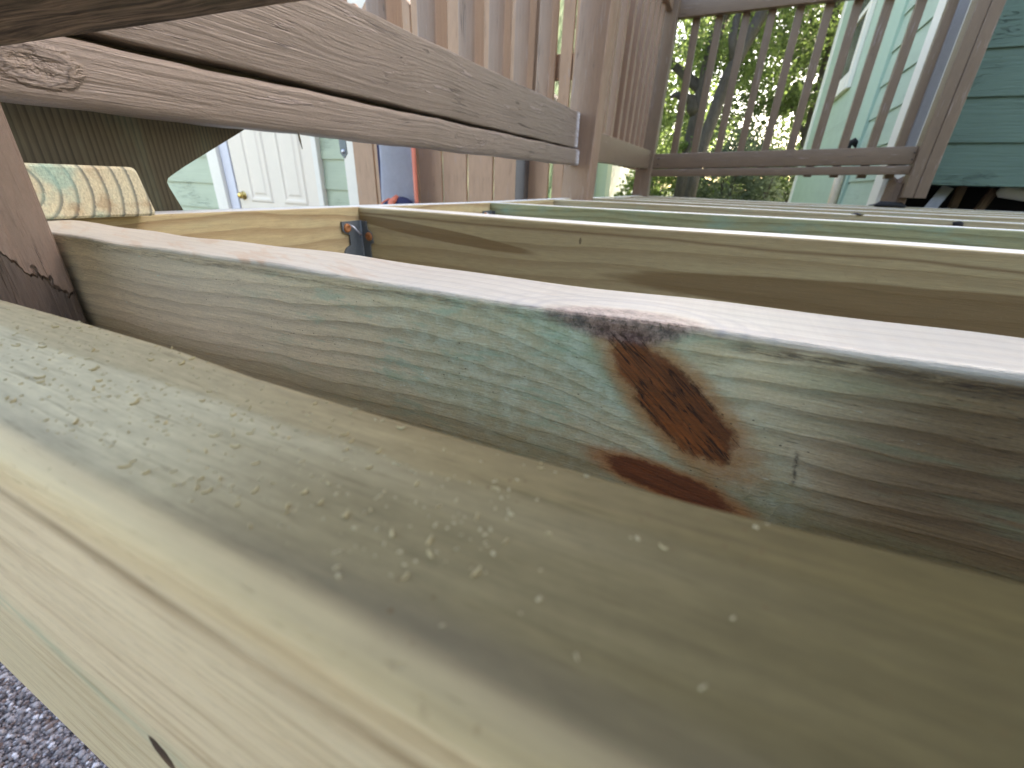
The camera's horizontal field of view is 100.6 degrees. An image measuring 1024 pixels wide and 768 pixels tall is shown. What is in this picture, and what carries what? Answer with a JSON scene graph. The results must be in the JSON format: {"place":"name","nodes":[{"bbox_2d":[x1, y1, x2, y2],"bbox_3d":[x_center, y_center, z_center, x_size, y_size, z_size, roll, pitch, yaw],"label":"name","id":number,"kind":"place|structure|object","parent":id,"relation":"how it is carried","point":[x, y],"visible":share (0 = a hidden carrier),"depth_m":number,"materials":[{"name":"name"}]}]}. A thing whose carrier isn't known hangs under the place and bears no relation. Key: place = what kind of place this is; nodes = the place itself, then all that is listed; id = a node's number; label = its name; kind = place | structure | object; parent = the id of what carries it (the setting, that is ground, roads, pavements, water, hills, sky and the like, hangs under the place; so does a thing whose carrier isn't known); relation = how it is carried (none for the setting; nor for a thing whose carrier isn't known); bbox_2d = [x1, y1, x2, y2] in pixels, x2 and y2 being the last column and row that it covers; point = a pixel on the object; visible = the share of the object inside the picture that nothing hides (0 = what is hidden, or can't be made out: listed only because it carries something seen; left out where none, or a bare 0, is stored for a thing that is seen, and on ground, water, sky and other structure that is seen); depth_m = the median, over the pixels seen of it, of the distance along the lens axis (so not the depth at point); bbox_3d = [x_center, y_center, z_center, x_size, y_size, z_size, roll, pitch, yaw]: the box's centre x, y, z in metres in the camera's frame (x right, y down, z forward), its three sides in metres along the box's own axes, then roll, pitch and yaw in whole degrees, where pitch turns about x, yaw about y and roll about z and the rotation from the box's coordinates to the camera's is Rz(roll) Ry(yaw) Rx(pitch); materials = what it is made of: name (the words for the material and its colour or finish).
{"place":"outdoors","nodes":[
{"label":"outdoors","id":0,"kind":"place"},
{"bbox_2d":[0,662,108,767],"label":"gravel yard","id":1,"kind":"structure","parent":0,"point":[49,754],"depth_m":0.84,"materials":[{"name":"grey gravel"}]},
{"bbox_2d":[0,102,243,210],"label":"stair stringer","id":2,"kind":"object","parent":1,"relation":"on","point":[155,154],"visible":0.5,"depth_m":0.41,"materials":[{"name":"wood"}]},
{"bbox_2d":[377,144,418,203],"bbox_3d":[-0.598,-0.745,2.264,0.350,1.460,0.150,13,27,22],"label":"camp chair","id":3,"kind":"object","parent":1,"relation":"on","point":[397,166],"visible":0.2,"depth_m":2.15,"materials":[{"name":"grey fabric"}]},
{"bbox_2d":[352,0,580,204],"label":"board fence","id":4,"kind":"object","parent":1,"relation":"on","point":[469,178],"visible":0.06,"depth_m":2.04,"materials":[{"name":"beige paint"}]},
{"bbox_2d":[339,140,347,158],"bbox_3d":[-0.931,-1.379,2.310,0.049,0.275,0.015,13,27,22],"label":"gate hinge","id":5,"kind":"object","parent":4,"relation":"attached to","point":[343,148],"visible":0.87,"depth_m":2.35,"materials":[{"name":"metal"}]},
{"bbox_2d":[561,0,618,200],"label":"railing post","id":6,"kind":"object","parent":1,"relation":"on","point":[595,38],"visible":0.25,"depth_m":1.31,"materials":[{"name":"brown paint"}]},
{"bbox_2d":[0,0,579,165],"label":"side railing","id":7,"kind":"object","parent":6,"relation":"attached to","point":[374,72],"visible":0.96,"depth_m":0.53,"materials":[{"name":"brown paint"}]},
{"bbox_2d":[66,195,642,252],"bbox_3d":[0.210,-0.576,1.552,0.038,0.188,2.891,13,27,22],"label":"side rim board","id":8,"kind":"object","parent":6,"relation":"attached to","point":[313,227],"visible":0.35,"depth_m":0.51,"materials":[{"name":"brown wood"}]},
{"bbox_2d":[24,163,154,219],"bbox_3d":[-0.726,-0.241,0.496,0.857,0.038,0.091,13,27,22],"label":"board offcut","id":9,"kind":"object","parent":8,"relation":"on","point":[63,191],"visible":0.64,"depth_m":0.34,"materials":[{"name":"brown wood"}]},
{"bbox_2d":[340,220,373,257],"bbox_3d":[-0.224,-0.163,0.638,0.023,0.152,0.038,13,27,22],"label":"joist hanger","id":10,"kind":"object","parent":8,"relation":"attached to","point":[360,234],"visible":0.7,"depth_m":0.62,"materials":[{"name":"metal"}]},
{"bbox_2d":[482,210,494,214],"bbox_3d":[-0.049,-0.316,0.980,0.023,0.152,0.038,13,27,22],"label":"joist hanger","id":11,"kind":"object","parent":8,"relation":"attached to","point":[488,212],"visible":0.1,"depth_m":0.96,"materials":[{"name":"metal"}]},
{"bbox_2d":[47,219,1023,584],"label":"deck joist","id":12,"kind":"object","parent":8,"relation":"attached to","point":[899,439],"visible":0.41,"depth_m":0.15,"materials":[{"name":"brown wood"}]},
{"bbox_2d":[0,104,87,323],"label":"railing post","id":13,"kind":"object","parent":12,"relation":"attached to","point":[34,273],"depth_m":0.26,"materials":[{"name":"brown paint"}]},
{"bbox_2d":[0,0,304,45],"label":"front railing","id":14,"kind":"object","parent":13,"relation":"attached to","point":[22,21],"visible":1,"depth_m":0.13,"materials":[{"name":"brown paint"}]},
{"bbox_2d":[0,300,1023,767],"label":"front board","id":15,"kind":"object","parent":13,"relation":"attached to","point":[148,620],"visible":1,"depth_m":0.05,"materials":[{"name":"brown wood"}]},
{"bbox_2d":[117,463,131,467],"bbox_3d":[-0.055,0.012,0.061,0.002,0.001,0.001,-7,33,-43],"label":"wood shaving","id":16,"kind":"object","parent":15,"relation":"on","point":[126,465],"visible":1,"depth_m":0.06,"materials":[{"name":"beige wood"}]},
{"bbox_2d":[129,397,139,404],"bbox_3d":[-0.068,0.003,0.077,0.001,0.001,0.002,3,35,7],"label":"wood shaving","id":17,"kind":"object","parent":15,"relation":"on","point":[136,401],"visible":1,"depth_m":0.08,"materials":[{"name":"beige wood"}]},
{"bbox_2d":[201,487,212,493],"bbox_3d":[-0.041,0.014,0.057,0.001,0.001,0.001,28,48,30],"label":"wood shaving","id":18,"kind":"object","parent":15,"relation":"on","point":[207,490],"visible":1,"depth_m":0.06,"materials":[{"name":"beige wood"}]},
{"bbox_2d":[0,306,768,690],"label":"sawdust","id":19,"kind":"object","parent":15,"relation":"on","point":[540,598],"visible":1,"depth_m":0.07},
{"bbox_2d":[471,566,480,576],"bbox_3d":[-0.004,0.020,0.046,0.001,0.001,0.002,21,31,24],"label":"wood shaving","id":20,"kind":"object","parent":15,"relation":"on","point":[475,573],"visible":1,"depth_m":0.05,"materials":[{"name":"beige wood"}]},
{"bbox_2d":[359,206,1023,337],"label":"deck joist","id":21,"kind":"object","parent":8,"relation":"attached to","point":[969,288],"visible":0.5,"depth_m":0.45,"materials":[{"name":"brown wood"}]},
{"bbox_2d":[490,202,1023,249],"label":"deck joist","id":22,"kind":"object","parent":8,"relation":"attached to","point":[974,236],"visible":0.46,"depth_m":0.75,"materials":[{"name":"green wood"}]},
{"bbox_2d":[553,199,1023,229],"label":"deck joist","id":23,"kind":"object","parent":8,"relation":"attached to","point":[764,212],"visible":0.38,"depth_m":1.08,"materials":[{"name":"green wood"}]},
{"bbox_2d":[951,221,962,225],"bbox_3d":[0.995,-0.359,0.951,0.020,0.011,0.011,13,27,22],"label":"joist clip","id":24,"kind":"object","parent":23,"relation":"attached to","point":[957,223],"visible":0.93,"depth_m":0.95,"materials":[{"name":"black metal"}]},
{"bbox_2d":[593,198,1023,222],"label":"deck joist","id":25,"kind":"object","parent":8,"relation":"attached to","point":[974,218],"visible":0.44,"depth_m":1.34,"materials":[{"name":"brown wood"}]},
{"bbox_2d":[614,197,1023,217],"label":"deck joist","id":26,"kind":"object","parent":8,"relation":"attached to","point":[851,208],"visible":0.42,"depth_m":1.67,"materials":[{"name":"brown wood"}]},
{"bbox_2d":[631,196,1023,215],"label":"deck joist","id":27,"kind":"object","parent":8,"relation":"attached to","point":[1021,214],"visible":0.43,"depth_m":2.01,"materials":[{"name":"brown wood"}]},
{"bbox_2d":[647,196,1023,212],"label":"deck joist","id":28,"kind":"object","parent":8,"relation":"attached to","point":[858,205],"visible":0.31,"depth_m":2.24,"materials":[{"name":"brown wood"}]},
{"bbox_2d":[869,201,909,207],"bbox_3d":[1.956,-0.932,2.208,0.174,0.028,0.057,13,27,22],"label":"tar scrap","id":29,"kind":"object","parent":28,"relation":"on","point":[889,204],"visible":0.98,"depth_m":2.19,"materials":[{"name":"black paper"}]},
{"bbox_2d":[880,176,906,202],"bbox_3d":[2.007,-1.008,2.221,0.107,0.149,0.110,13,27,22],"label":"post stub","id":30,"kind":"object","parent":28,"relation":"on","point":[893,189],"visible":0.45,"depth_m":2.20,"materials":[{"name":"brown wood"}]},
{"bbox_2d":[899,0,1005,197],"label":"end post","id":31,"kind":"object","parent":30,"relation":"on","point":[982,17],"visible":0.91,"depth_m":1.95,"materials":[{"name":"brown paint"}]},
{"bbox_2d":[598,0,673,169],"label":"side railing","id":32,"kind":"object","parent":6,"relation":"attached to","point":[637,37],"visible":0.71,"depth_m":1.93,"materials":[{"name":"brown paint"}]},
{"bbox_2d":[632,0,680,196],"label":"railing post","id":33,"kind":"object","parent":1,"relation":"on","point":[642,182],"visible":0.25,"depth_m":2.42,"materials":[{"name":"brown paint"}]},
{"bbox_2d":[651,0,958,178],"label":"railing","id":34,"kind":"object","parent":33,"relation":"attached to","point":[842,159],"visible":0.93,"depth_m":2.21,"materials":[{"name":"brown paint"}]},
{"bbox_2d":[167,0,557,209],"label":"shed","id":35,"kind":"structure","parent":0,"point":[244,168],"depth_m":2.96,"materials":[{"name":"green"}]},
{"bbox_2d":[227,129,319,207],"bbox_3d":[-1.659,-1.477,2.936,0.838,2.000,0.054,13,27,22],"label":"door","id":36,"kind":"structure","parent":35,"relation":"in","point":[271,169],"depth_m":2.94,"materials":[{"name":"white wood"}]},
{"bbox_2d":[548,0,577,197],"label":"neighbour house","id":37,"kind":"structure","parent":0,"point":[557,82],"depth_m":7.78,"materials":[{"name":"beige"}]},
{"bbox_2d":[657,7,839,188],"label":"sky","id":38,"kind":"structure","parent":0,"point":[677,59],"materials":[{"name":"white"}]},
{"label":"ground","id":39,"kind":"structure","parent":0,"visible":0},
{"bbox_2d":[593,163,633,196],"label":"garage","id":40,"kind":"structure","parent":39,"relation":"on","point":[608,180],"depth_m":12.90,"materials":[{"name":"white paint"}]},
{"bbox_2d":[604,149,704,196],"bbox_3d":[4.167,-5.513,12.147,2.913,2.264,2.576,13,27,22],"label":"shrub","id":41,"kind":"object","parent":39,"relation":"on","point":[668,181],"visible":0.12,"depth_m":11.94,"materials":[{"name":"green plant"}]},
{"bbox_2d":[657,17,775,153],"bbox_3d":[5.987,-11.578,16.053,8.963,9.905,7.259,8,26,12],"label":"leafy tree","id":42,"kind":"object","parent":39,"relation":"on","point":[670,104],"visible":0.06,"depth_m":15.98,"materials":[{"name":"green plant"}]},
{"bbox_2d":[697,176,744,199],"bbox_3d":[6.276,-5.281,12.611,2.078,1.878,2.277,-11,28,-25],"label":"shrub","id":43,"kind":"object","parent":39,"relation":"on","point":[719,187],"visible":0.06,"depth_m":12.20,"materials":[{"name":"green plant"}]},
{"bbox_2d":[651,101,804,195],"bbox_3d":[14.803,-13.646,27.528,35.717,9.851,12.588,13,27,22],"label":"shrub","id":44,"kind":"object","parent":39,"relation":"on","point":[658,180],"visible":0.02,"depth_m":26.68,"materials":[{"name":"green plant"}]},
{"bbox_2d":[671,111,801,200],"bbox_3d":[5.094,-4.724,9.849,2.911,2.671,2.502,13,27,22],"label":"shrub","id":45,"kind":"object","parent":39,"relation":"on","point":[727,194],"visible":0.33,"depth_m":9.50,"materials":[{"name":"green plant"}]},
{"bbox_2d":[656,4,839,196],"bbox_3d":[3.642,-7.314,8.088,6.832,8.787,5.093,5,25,6],"label":"leafy tree","id":46,"kind":"object","parent":39,"relation":"on","point":[702,50],"visible":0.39,"depth_m":8.45,"materials":[{"name":"green plant"}]},
{"bbox_2d":[678,4,839,149],"bbox_3d":[9.096,-10.114,13.104,6.722,9.958,10.548,-15,30,-32],"label":"leafy tree","id":47,"kind":"object","parent":39,"relation":"on","point":[791,125],"visible":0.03,"depth_m":13.42,"materials":[{"name":"green plant"}]},
{"bbox_2d":[728,148,793,201],"bbox_3d":[5.727,-4.013,9.319,1.835,2.001,1.547,13,27,22],"label":"shrub","id":48,"kind":"object","parent":39,"relation":"on","point":[774,192],"visible":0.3,"depth_m":9.08,"materials":[{"name":"green plant"}]},
{"bbox_2d":[735,176,790,201],"bbox_3d":[7.253,-4.901,11.779,3.035,2.316,2.570,23,32,38],"label":"shrub","id":49,"kind":"object","parent":39,"relation":"on","point":[775,185],"visible":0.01,"depth_m":10.97,"materials":[{"name":"green plant"}]},
{"bbox_2d":[684,1,844,197],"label":"leafy tree","id":50,"kind":"object","parent":39,"relation":"on","point":[717,104],"visible":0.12,"depth_m":7.76,"materials":[{"name":"green plant"}]},
{"bbox_2d":[704,2,841,201],"bbox_3d":[6.971,-6.924,9.172,5.436,7.386,4.659,13,27,22],"label":"leafy tree","id":51,"kind":"object","parent":39,"relation":"on","point":[790,102],"visible":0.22,"depth_m":9.51,"materials":[{"name":"green plant"}]},
{"bbox_2d":[788,0,1023,211],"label":"house","id":52,"kind":"structure","parent":39,"relation":"on","point":[983,152],"depth_m":2.58,"materials":[{"name":"teal wood"}]},
{"bbox_2d":[827,175,844,203],"bbox_3d":[2.700,-1.197,3.767,0.067,1.224,0.110,13,27,22],"label":"conduit","id":53,"kind":"object","parent":52,"relation":"attached to","point":[835,190],"visible":0.28,"depth_m":3.55,"materials":[{"name":"white plastic"}]},
{"bbox_2d":[847,138,857,147],"bbox_3d":[2.714,-1.895,3.411,0.126,0.134,0.112,13,27,22],"label":"wall spigot","id":54,"kind":"object","parent":52,"relation":"attached to","point":[853,142],"depth_m":3.36,"materials":[{"name":"black metal"}]},
{"bbox_2d":[834,0,877,100],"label":"window","id":55,"kind":"structure","parent":52,"relation":"in","point":[868,7],"depth_m":4.17,"materials":[{"name":"white paint"}]},
{"bbox_2d":[898,0,970,165],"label":"downspout","id":56,"kind":"object","parent":52,"relation":"attached to","point":[943,58],"visible":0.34,"depth_m":2.17,"materials":[{"name":"grey metal"}]},
{"bbox_2d":[924,185,952,207],"bbox_3d":[2.531,-1.089,2.542,0.060,0.185,0.006,33,23,11],"label":"flashing sheet","id":57,"kind":"object","parent":52,"relation":"attached to","point":[942,193],"visible":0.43,"depth_m":2.53,"materials":[{"name":"silver metal"}]},
{"bbox_2d":[946,186,967,208],"bbox_3d":[2.720,-1.013,2.677,0.040,0.423,0.040,16,28,20],"label":"framing stud","id":58,"kind":"object","parent":52,"relation":"attached to","point":[957,197],"visible":0.27,"depth_m":2.60,"materials":[{"name":"brown wood"}]},
{"bbox_2d":[973,188,997,209],"bbox_3d":[2.820,-0.985,2.639,0.040,0.423,0.040,26,31,15],"label":"framing stud","id":59,"kind":"object","parent":52,"relation":"attached to","point":[987,198],"visible":0.33,"depth_m":2.55,"materials":[{"name":"brown wood"}]},
{"bbox_2d":[996,187,1023,201],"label":"drain pipe","id":60,"kind":"object","parent":52,"relation":"attached to","point":[1014,193],"visible":0.79,"depth_m":2.44,"materials":[{"name":"white paint"}]}
]}

